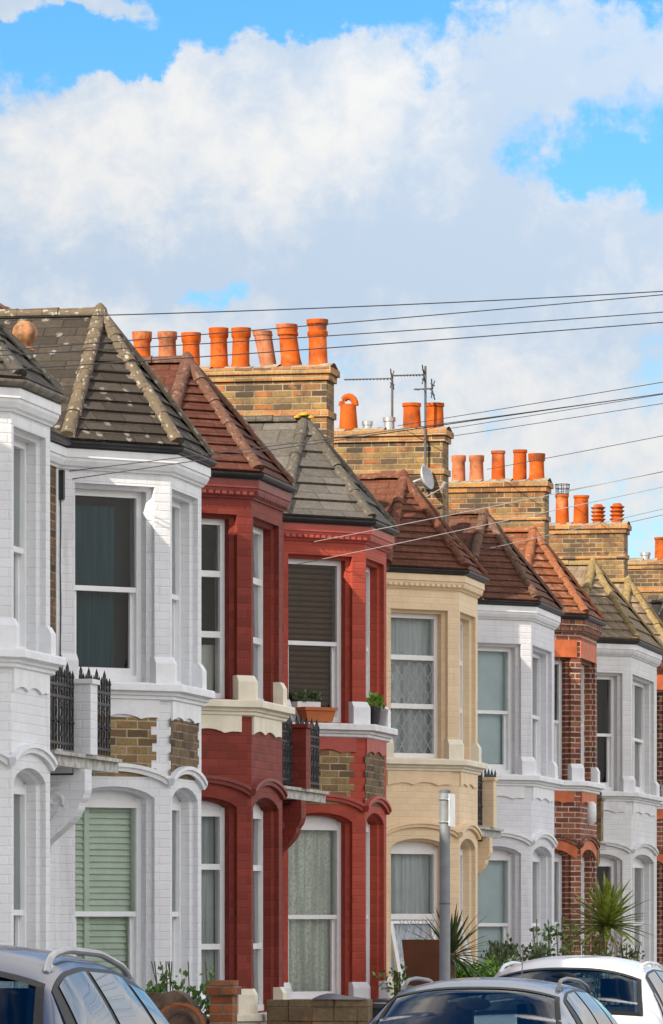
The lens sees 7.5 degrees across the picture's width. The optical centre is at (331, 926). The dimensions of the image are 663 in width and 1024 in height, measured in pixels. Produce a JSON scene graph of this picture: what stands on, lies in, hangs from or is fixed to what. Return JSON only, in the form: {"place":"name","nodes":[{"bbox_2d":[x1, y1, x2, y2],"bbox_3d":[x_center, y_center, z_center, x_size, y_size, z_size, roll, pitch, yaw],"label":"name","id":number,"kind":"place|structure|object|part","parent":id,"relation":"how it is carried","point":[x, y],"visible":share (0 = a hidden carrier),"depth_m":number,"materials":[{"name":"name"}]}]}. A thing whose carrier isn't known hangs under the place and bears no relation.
{"place":"outdoors","nodes":[
{"label":"outdoors","id":0,"kind":"place"},
{"bbox_2d":[0,0,662,558],"label":"sky","id":1,"kind":"structure","parent":0,"point":[157,156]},
{"bbox_2d":[628,537,662,598],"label":"chimney stack","id":2,"kind":"object","parent":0,"point":[645,572],"visible":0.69,"depth_m":91.32,"materials":[{"name":"brick"}]},
{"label":"front garden","id":3,"kind":"structure","parent":0,"visible":0},
{"bbox_2d":[0,320,68,987],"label":"terraced house","id":4,"kind":"structure","parent":3,"relation":"on","point":[31,401],"depth_m":40.24,"materials":[{"name":"white paint"}]},
{"bbox_2d":[14,775,25,987],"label":"window","id":5,"kind":"structure","parent":4,"relation":"in","point":[19,786],"depth_m":40.31,"materials":[{"name":"white glass"}]},
{"bbox_2d":[14,439,26,648],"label":"window","id":6,"kind":"structure","parent":4,"relation":"in","point":[19,446],"depth_m":40.31,"materials":[{"name":"white plastic"}]},
{"bbox_2d":[12,321,36,352],"bbox_3d":[-2.578,-4.727,42.243,0.214,0.730,0.214,0,0,11],"label":"ball finial","id":7,"kind":"object","parent":4,"relation":"attached to","point":[24,333],"visible":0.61,"depth_m":42.17,"materials":[{"name":"ceramic"}]},
{"bbox_2d":[50,662,121,861],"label":"porch balcony","id":8,"kind":"structure","parent":4,"relation":"attached to","point":[77,759],"depth_m":42.65,"materials":[{"name":"paint"}]},
{"bbox_2d":[0,312,662,355],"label":"overhead cable","id":9,"kind":"object","parent":4,"relation":"attached to","point":[327,335],"visible":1,"depth_m":38.60,"materials":[{"name":"black rubber"}]},
{"bbox_2d":[0,303,216,1012],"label":"terraced house","id":10,"kind":"structure","parent":3,"relation":"on","point":[125,615],"depth_m":44.79,"materials":[{"name":"white paint"}]},
{"bbox_2d":[75,790,140,987],"bbox_3d":[-2.076,-0.175,44.731,0.707,2.070,0.707,0,0,11],"label":"window","id":11,"kind":"structure","parent":10,"relation":"in","point":[105,857],"depth_m":44.78,"materials":[{"name":"white plastic"}]},
{"bbox_2d":[75,489,140,681],"bbox_3d":[-2.076,-3.025,44.731,0.707,1.770,0.707,0,0,11],"label":"window","id":12,"kind":"structure","parent":10,"relation":"in","point":[107,610],"depth_m":44.80,"materials":[{"name":"white plastic"}]},
{"bbox_2d":[172,794,180,990],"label":"window","id":13,"kind":"structure","parent":10,"relation":"in","point":[176,805],"depth_m":45.90,"materials":[{"name":"white plastic"}]},
{"bbox_2d":[172,500,181,683],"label":"window","id":14,"kind":"structure","parent":10,"relation":"in","point":[176,506],"depth_m":45.90,"materials":[{"name":"white plastic"}]},
{"bbox_2d":[0,291,662,317],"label":"overhead cable","id":15,"kind":"object","parent":10,"relation":"attached to","point":[328,307],"visible":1,"depth_m":38.25,"materials":[{"name":"black rubber"}]},
{"bbox_2d":[0,322,662,370],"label":"overhead cable","id":16,"kind":"object","parent":10,"relation":"attached to","point":[329,347],"visible":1,"depth_m":39.03,"materials":[{"name":"black rubber"}]},
{"bbox_2d":[72,394,659,478],"bbox_3d":[4.766,-4.863,43.644,14.365,1.882,0.009,0,0,5],"label":"overhead cable","id":17,"kind":"object","parent":10,"relation":"attached to","point":[313,443],"visible":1,"depth_m":44.07,"materials":[{"name":"black rubber"}]},
{"bbox_2d":[71,393,662,470],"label":"overhead cable","id":18,"kind":"object","parent":10,"relation":"attached to","point":[368,433],"visible":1,"depth_m":44.01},
{"bbox_2d":[0,303,296,1023],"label":"terraced house","id":19,"kind":"structure","parent":3,"relation":"on","point":[247,711],"depth_m":48.36,"materials":[{"name":"brick"}]},
{"bbox_2d":[201,801,224,994],"bbox_3d":[-1.368,-0.190,48.160,0.162,2.040,0.740,0,0,56],"label":"window","id":20,"kind":"structure","parent":19,"relation":"in","point":[212,814],"depth_m":48.33,"materials":[{"name":"white plastic"}]},
{"bbox_2d":[201,518,224,698],"bbox_3d":[-1.407,-3.050,48.217,0.707,1.800,0.707,0,0,11],"label":"window","id":21,"kind":"structure","parent":19,"relation":"in","point":[212,656],"depth_m":48.36,"materials":[{"name":"white plastic"}]},
{"bbox_2d":[253,803,263,1010],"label":"window","id":22,"kind":"structure","parent":19,"relation":"in","point":[257,813],"depth_m":49.55,"materials":[{"name":"grey glass"}]},
{"bbox_2d":[253,527,263,700],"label":"window","id":23,"kind":"structure","parent":19,"relation":"in","point":[257,533],"depth_m":49.55,"materials":[{"name":"white glass"}]},
{"bbox_2d":[146,990,209,1023],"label":"garden wall","id":24,"kind":"structure","parent":3,"relation":"on","point":[178,1007],"depth_m":41.89,"materials":[{"name":"brown concrete"}]},
{"bbox_2d":[143,961,215,1017],"bbox_3d":[-1.290,0.584,42.386,0.761,0.579,0.519,0,0,23],"label":"shrub","id":25,"kind":"object","parent":3,"relation":"on","point":[161,987],"visible":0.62,"depth_m":42.37,"materials":[{"name":"green plant"}]},
{"bbox_2d":[206,980,240,1023],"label":"brick pier","id":26,"kind":"structure","parent":3,"relation":"on","point":[223,994],"depth_m":41.82,"materials":[{"name":"brick"}]},
{"bbox_2d":[267,999,371,1023],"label":"garden wall","id":27,"kind":"structure","parent":3,"relation":"on","point":[317,1011],"depth_m":48.07,"materials":[{"name":"brown brick"}]},
{"bbox_2d":[313,993,366,999],"bbox_3d":[0.098,0.670,48.165,0.520,0.057,0.320,0,0,11],"label":"wheelie bin lid","id":28,"kind":"object","parent":27,"relation":"on","point":[331,996],"visible":1,"depth_m":48.07,"materials":[{"name":"grey plastic"}]},
{"bbox_2d":[241,411,399,1003],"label":"terraced house","id":29,"kind":"structure","parent":3,"relation":"on","point":[334,853],"depth_m":54.17,"materials":[{"name":"red brick"}]},
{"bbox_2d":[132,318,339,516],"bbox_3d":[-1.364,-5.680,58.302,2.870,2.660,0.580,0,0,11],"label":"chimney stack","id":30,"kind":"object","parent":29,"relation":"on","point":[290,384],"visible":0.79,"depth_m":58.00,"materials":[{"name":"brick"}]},
{"bbox_2d":[282,715,328,853],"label":"porch balcony","id":31,"kind":"structure","parent":29,"relation":"attached to","point":[300,759],"depth_m":51.93,"materials":[{"name":"stone"}]},
{"bbox_2d":[290,689,321,721],"bbox_3d":[-0.261,-2.370,53.945,0.386,0.361,0.184,0,0,-34],"label":"flower pot","id":32,"kind":"object","parent":29,"relation":"on","point":[307,698],"visible":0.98,"depth_m":53.89,"materials":[{"name":"white stone"}]},
{"bbox_2d":[288,816,340,998],"bbox_3d":[-0.238,-0.180,54.053,0.163,2.020,0.740,0,0,56],"label":"window","id":33,"kind":"structure","parent":29,"relation":"in","point":[314,859],"depth_m":54.16,"materials":[{"name":"grey glass"}]},
{"bbox_2d":[288,559,340,722],"bbox_3d":[-0.276,-3.070,54.109,0.707,1.820,0.707,0,0,11],"label":"window","id":34,"kind":"structure","parent":29,"relation":"in","point":[314,661],"depth_m":54.20,"materials":[{"name":"white plastic"}]},
{"bbox_2d":[296,707,337,721],"bbox_3d":[-0.156,-2.268,53.829,0.424,0.155,0.184,0,0,-34],"label":"planter","id":35,"kind":"object","parent":29,"relation":"on","point":[322,714],"depth_m":53.76,"materials":[{"name":"orange ceramic"}]},
{"bbox_2d":[366,567,369,697],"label":"window","id":36,"kind":"structure","parent":29,"relation":"in","point":[367,569],"depth_m":55.27,"materials":[{"name":"white plastic"}]},
{"bbox_2d":[366,822,370,998],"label":"window","id":37,"kind":"structure","parent":29,"relation":"in","point":[367,826],"depth_m":55.27,"materials":[{"name":"white plastic"}]},
{"bbox_2d":[366,691,384,723],"bbox_3d":[0.470,-2.373,54.464,0.246,0.366,0.250,0,0,-38],"label":"flower pot","id":38,"kind":"object","parent":29,"relation":"on","point":[375,711],"visible":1,"depth_m":54.43,"materials":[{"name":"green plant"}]},
{"bbox_2d":[375,700,387,725],"bbox_3d":[0.537,-2.344,54.858,0.170,0.308,0.166,0,0,11],"label":"flower pot","id":39,"kind":"object","parent":29,"relation":"on","point":[383,716],"visible":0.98,"depth_m":54.80,"materials":[{"name":"white ceramic"}]},
{"bbox_2d":[290,487,661,565],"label":"overhead cable","id":40,"kind":"object","parent":29,"relation":"attached to","point":[478,526],"visible":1,"depth_m":52.16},
{"bbox_2d":[313,471,662,541],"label":"overhead cable","id":41,"kind":"object","parent":29,"relation":"attached to","point":[488,507],"visible":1,"depth_m":52.16,"materials":[{"name":"grey rubber"}]},
{"bbox_2d":[454,403,662,435],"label":"overhead cable","id":42,"kind":"object","parent":29,"relation":"attached to","point":[559,419],"visible":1,"depth_m":61.83,"materials":[{"name":"black rubber"}]},
{"bbox_2d":[487,436,660,469],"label":"overhead cable","id":43,"kind":"object","parent":29,"relation":"attached to","point":[576,452],"visible":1,"depth_m":70.39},
{"bbox_2d":[372,998,390,1017],"bbox_3d":[0.456,1.263,48.681,0.640,1.130,0.610,0,0,11],"label":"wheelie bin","id":44,"kind":"object","parent":3,"relation":"on","point":[376,1008],"visible":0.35,"depth_m":48.38,"materials":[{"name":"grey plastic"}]},
{"bbox_2d":[372,964,412,995],"bbox_3d":[0.666,1.019,53.060,0.428,1.262,0.550,0,0,11],"label":"shrub","id":45,"kind":"object","parent":3,"relation":"on","point":[396,980],"visible":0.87,"depth_m":53.02,"materials":[{"name":"green plant"}]},
{"bbox_2d":[402,940,438,985],"bbox_3d":[1.002,0.972,54.182,0.464,1.657,0.464,0,0,4],"label":"tapered planter","id":46,"kind":"object","parent":3,"relation":"on","point":[421,958],"visible":0.37,"depth_m":53.98,"materials":[{"name":"orange ceramic"}]},
{"bbox_2d":[356,469,489,997],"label":"terraced house","id":47,"kind":"structure","parent":3,"relation":"on","point":[435,587],"depth_m":60.24,"materials":[{"name":"beige brick"}]},
{"bbox_2d":[334,393,453,524],"bbox_3d":[0.612,-5.624,64.948,1.870,2.549,0.580,0,0,11],"label":"chimney stack","id":48,"kind":"object","parent":47,"relation":"on","point":[392,452],"visible":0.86,"depth_m":64.70,"materials":[{"name":"brick"}]},
{"bbox_2d":[344,368,393,416],"bbox_3d":[0.487,-6.837,64.972,0.637,0.715,0.280,0,0,11],"label":"television aerial","id":49,"kind":"object","parent":48,"relation":"attached to","point":[391,384],"visible":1,"depth_m":64.90,"materials":[{"name":"grey metal"}]},
{"bbox_2d":[393,365,434,492],"bbox_3d":[1.053,-6.383,64.562,0.530,1.638,0.292,0,0,11],"label":"television aerial","id":50,"kind":"object","parent":48,"relation":"attached to","point":[424,378],"visible":1,"depth_m":64.52,"materials":[{"name":"grey metal"}]},
{"bbox_2d":[413,464,446,496],"bbox_3d":[1.258,-5.709,64.362,0.305,0.425,0.398,0,0,-29],"label":"satellite dish","id":51,"kind":"object","parent":50,"relation":"attached to","point":[426,478],"visible":0.98,"depth_m":64.44,"materials":[{"name":"metal"}]},
{"bbox_2d":[398,382,662,425],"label":"overhead cable","id":52,"kind":"object","parent":48,"relation":"attached to","point":[530,404],"visible":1,"depth_m":61.55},
{"bbox_2d":[449,394,662,428],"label":"overhead cable","id":53,"kind":"object","parent":48,"relation":"attached to","point":[557,411],"visible":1,"depth_m":61.82,"materials":[{"name":"black rubber"}]},
{"bbox_2d":[391,841,436,992],"bbox_3d":[0.987,-0.095,60.059,0.363,1.850,0.740,0,0,56],"label":"window","id":54,"kind":"structure","parent":47,"relation":"in","point":[413,863],"depth_m":60.20,"materials":[{"name":"white plastic"}]},
{"bbox_2d":[391,613,436,757],"bbox_3d":[0.931,-2.875,60.141,0.162,1.730,0.740,0,0,56],"label":"window","id":55,"kind":"structure","parent":47,"relation":"in","point":[413,636],"depth_m":60.23,"materials":[{"name":"grey glass"}]},
{"bbox_2d":[460,620,462,741],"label":"window","id":56,"kind":"structure","parent":47,"relation":"in","point":[461,622],"depth_m":61.44,"materials":[{"name":"white plastic"}]},
{"bbox_2d":[460,846,472,964],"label":"window","id":57,"kind":"structure","parent":47,"relation":"in","point":[461,850],"depth_m":61.44,"materials":[{"name":"white plastic"}]},
{"bbox_2d":[400,905,493,978],"bbox_3d":[1.315,0.730,55.070,1.090,2.040,1.158,0,0,26],"label":"yucca","id":58,"kind":"object","parent":3,"relation":"on","point":[455,943],"visible":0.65,"depth_m":54.98,"materials":[{"name":"green plant"}]},
{"bbox_2d":[456,953,517,977],"bbox_3d":[1.658,0.968,55.691,0.929,1.363,0.695,0,0,11],"label":"hedge","id":59,"kind":"object","parent":3,"relation":"on","point":[482,971],"visible":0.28,"depth_m":55.55,"materials":[{"name":"green plant"}]},
{"bbox_2d":[481,932,518,968],"bbox_3d":[1.914,0.858,57.219,0.414,1.585,0.567,0,0,11],"label":"shrub","id":60,"kind":"object","parent":3,"relation":"on","point":[506,949],"visible":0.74,"depth_m":57.14,"materials":[{"name":"green plant"}]},
{"bbox_2d":[449,506,564,967],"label":"terraced house","id":61,"kind":"structure","parent":3,"relation":"on","point":[520,608],"depth_m":65.98,"materials":[{"name":"white paint"}]},
{"bbox_2d":[478,768,503,875],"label":"porch balcony","id":62,"kind":"structure","parent":61,"relation":"attached to","point":[487,806],"depth_m":64.05,"materials":[{"name":"paint"}]},
{"bbox_2d":[478,849,511,967],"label":"window","id":63,"kind":"structure","parent":61,"relation":"in","point":[495,882],"depth_m":65.97,"materials":[{"name":"grey glass"}]},
{"bbox_2d":[478,646,511,773],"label":"window","id":64,"kind":"structure","parent":61,"relation":"in","point":[494,663],"depth_m":65.97,"materials":[{"name":"grey glass"}]},
{"bbox_2d":[449,449,553,543],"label":"chimney stack","id":65,"kind":"object","parent":61,"relation":"on","point":[476,490],"visible":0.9,"depth_m":74.16,"materials":[{"name":"brick"}]},
{"bbox_2d":[533,850,539,945],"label":"window","id":66,"kind":"structure","parent":61,"relation":"in","point":[536,858],"depth_m":67.75,"materials":[{"name":"white glass"}]},
{"bbox_2d":[533,653,540,774],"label":"window","id":67,"kind":"structure","parent":61,"relation":"in","point":[536,657],"depth_m":67.73,"materials":[{"name":"white plastic"}]},
{"bbox_2d":[479,509,661,550],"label":"overhead cable","id":68,"kind":"object","parent":61,"relation":"attached to","point":[572,529],"visible":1,"depth_m":63.18,"materials":[{"name":"grey rubber"}]},
{"bbox_2d":[511,941,554,961],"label":"shrub","id":69,"kind":"object","parent":3,"relation":"on","point":[536,952],"visible":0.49,"depth_m":59.04,"materials":[{"name":"green plant"}]},
{"bbox_2d":[450,975,622,1005],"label":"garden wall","id":70,"kind":"structure","parent":3,"relation":"on","point":[588,981],"depth_m":62.18,"materials":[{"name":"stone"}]},
{"bbox_2d":[529,917,578,955],"bbox_3d":[2.694,0.762,60.781,0.616,1.777,0.243,0,0,11],"label":"climbing plant","id":71,"kind":"object","parent":70,"relation":"attached to","point":[556,934],"visible":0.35,"depth_m":60.77,"materials":[{"name":"green plant"}]},
{"bbox_2d":[559,932,614,1005],"bbox_3d":[3.188,0.857,62.520,0.739,1.589,0.248,0,0,11],"label":"climbing plant","id":72,"kind":"object","parent":70,"relation":"attached to","point":[598,975],"visible":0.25,"depth_m":62.49,"materials":[{"name":"plant"}]},
{"bbox_2d":[609,938,644,1004],"bbox_3d":[3.793,0.898,64.650,0.518,1.505,0.229,0,0,11],"label":"climbing plant","id":73,"kind":"object","parent":70,"relation":"attached to","point":[631,953],"visible":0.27,"depth_m":64.62,"materials":[{"name":"plant"}]},
{"bbox_2d":[501,524,606,976],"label":"terraced house","id":74,"kind":"structure","parent":3,"relation":"on","point":[578,631],"depth_m":70.51,"materials":[{"name":"red brick"}]},
{"bbox_2d":[554,853,561,955],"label":"window","id":75,"kind":"structure","parent":74,"relation":"in","point":[557,858],"depth_m":70.51,"materials":[{"name":"white plastic"}]},
{"bbox_2d":[554,660,561,779],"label":"window","id":76,"kind":"structure","parent":74,"relation":"in","point":[558,663],"depth_m":70.50,"materials":[{"name":"white plastic"}]},
{"bbox_2d":[581,856,583,954],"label":"window","id":77,"kind":"structure","parent":74,"relation":"in","point":[582,859],"depth_m":71.92,"materials":[{"name":"white plastic"}]},
{"bbox_2d":[581,665,584,780],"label":"window","id":78,"kind":"structure","parent":74,"relation":"in","point":[582,667],"depth_m":71.92,"materials":[{"name":"white plastic"}]},
{"bbox_2d":[559,873,652,976],"bbox_3d":[3.493,0.572,64.070,1.243,2.564,1.212,0,0,-8],"label":"cordyline palm","id":79,"kind":"object","parent":3,"relation":"on","point":[607,914],"visible":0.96,"depth_m":63.97,"materials":[{"name":"green plant"}]},
{"bbox_2d":[561,558,662,1004],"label":"terraced house","id":80,"kind":"structure","parent":3,"relation":"on","point":[629,651],"depth_m":76.16,"materials":[{"name":"white paint"}]},
{"bbox_2d":[549,483,631,577],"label":"chimney stack","id":81,"kind":"object","parent":80,"relation":"on","point":[604,546],"visible":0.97,"depth_m":83.89,"materials":[{"name":"brick"}]},
{"bbox_2d":[597,792,607,867],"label":"porch balcony","id":82,"kind":"structure","parent":80,"relation":"attached to","point":[600,798],"depth_m":74.00,"materials":[{"name":"paint"}]},
{"bbox_2d":[597,856,613,975],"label":"window","id":83,"kind":"structure","parent":80,"relation":"in","point":[604,861],"depth_m":75.91,"materials":[{"name":"white plastic"}]},
{"bbox_2d":[597,676,613,790],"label":"window","id":84,"kind":"structure","parent":80,"relation":"in","point":[605,742],"depth_m":75.95,"materials":[{"name":"white plastic"}]},
{"bbox_2d":[633,857,643,962],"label":"window","id":85,"kind":"structure","parent":80,"relation":"in","point":[638,866],"depth_m":78.28,"materials":[{"name":"white plastic"}]},
{"bbox_2d":[633,681,644,792],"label":"window","id":86,"kind":"structure","parent":80,"relation":"in","point":[638,688],"depth_m":78.34,"materials":[{"name":"white plastic"}]},
{"bbox_2d":[609,576,662,966],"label":"terraced house","id":87,"kind":"structure","parent":3,"relation":"on","point":[629,591],"depth_m":80.81,"materials":[{"name":"red brick"}]},
{"bbox_2d":[646,598,662,621],"bbox_3d":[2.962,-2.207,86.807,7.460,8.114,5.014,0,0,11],"label":"roof","id":88,"kind":"structure","parent":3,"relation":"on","point":[656,604],"depth_m":86.41,"materials":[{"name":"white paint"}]},
{"label":"road","id":89,"kind":"structure","parent":0,"visible":0},
{"bbox_2d":[0,944,169,1023],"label":"parked car","id":90,"kind":"object","parent":89,"relation":"on","point":[64,987],"visible":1,"depth_m":21.45,"materials":[{"name":"grey metal"}]},
{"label":"side window","id":91,"kind":"part","parent":90,"relation":"part of","materials":[{"name":"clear glass"}]},
{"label":"side window","id":92,"kind":"part","parent":90,"relation":"part of","materials":[{"name":"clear glass"}]},
{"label":"side window","id":93,"kind":"part","parent":90,"relation":"part of","materials":[{"name":"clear glass"}]},
{"bbox_2d":[368,947,617,1023],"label":"parked car","id":94,"kind":"object","parent":89,"relation":"on","point":[428,1003],"visible":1,"depth_m":37.45,"materials":[{"name":"grey metal"}]},
{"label":"side window","id":95,"kind":"part","parent":94,"relation":"part of","materials":[{"name":"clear glass"}]},
{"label":"side window","id":96,"kind":"part","parent":94,"relation":"part of","materials":[{"name":"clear glass"}]},
{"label":"side window","id":97,"kind":"part","parent":94,"relation":"part of","materials":[{"name":"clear glass"}]},
{"bbox_2d":[474,955,662,1023],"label":"parked car","id":98,"kind":"object","parent":89,"relation":"on","point":[641,988],"visible":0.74,"depth_m":43.08,"materials":[{"name":"white paint"}]},
{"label":"side window","id":99,"kind":"part","parent":98,"relation":"part of","materials":[{"name":"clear glass"}]},
{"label":"side window","id":100,"kind":"part","parent":98,"relation":"part of","materials":[{"name":"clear glass"}]},
{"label":"pavement","id":101,"kind":"structure","parent":0,"visible":0},
{"bbox_2d":[438,789,454,1001],"bbox_3d":[0.944,0.294,41.862,0.124,2.872,0.300,0,0,11],"label":"sign post","id":102,"kind":"object","parent":101,"relation":"on","point":[446,799],"visible":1,"depth_m":41.83,"materials":[{"name":"metal"}]},
{"label":"ground","id":103,"kind":"structure","parent":0,"visible":0},
{"bbox_3d":[-6.679,-2.184,36.568,7.460,8.068,4.502,0,0,11],"label":"terraced house","id":104,"kind":"object","parent":103,"relation":"on","visible":0},
{"bbox_2d":[0,294,662,350],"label":"overhead cable","id":105,"kind":"object","parent":104,"relation":"attached to","point":[327,324],"visible":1,"depth_m":38.25,"materials":[{"name":"black rubber"}]}
]}

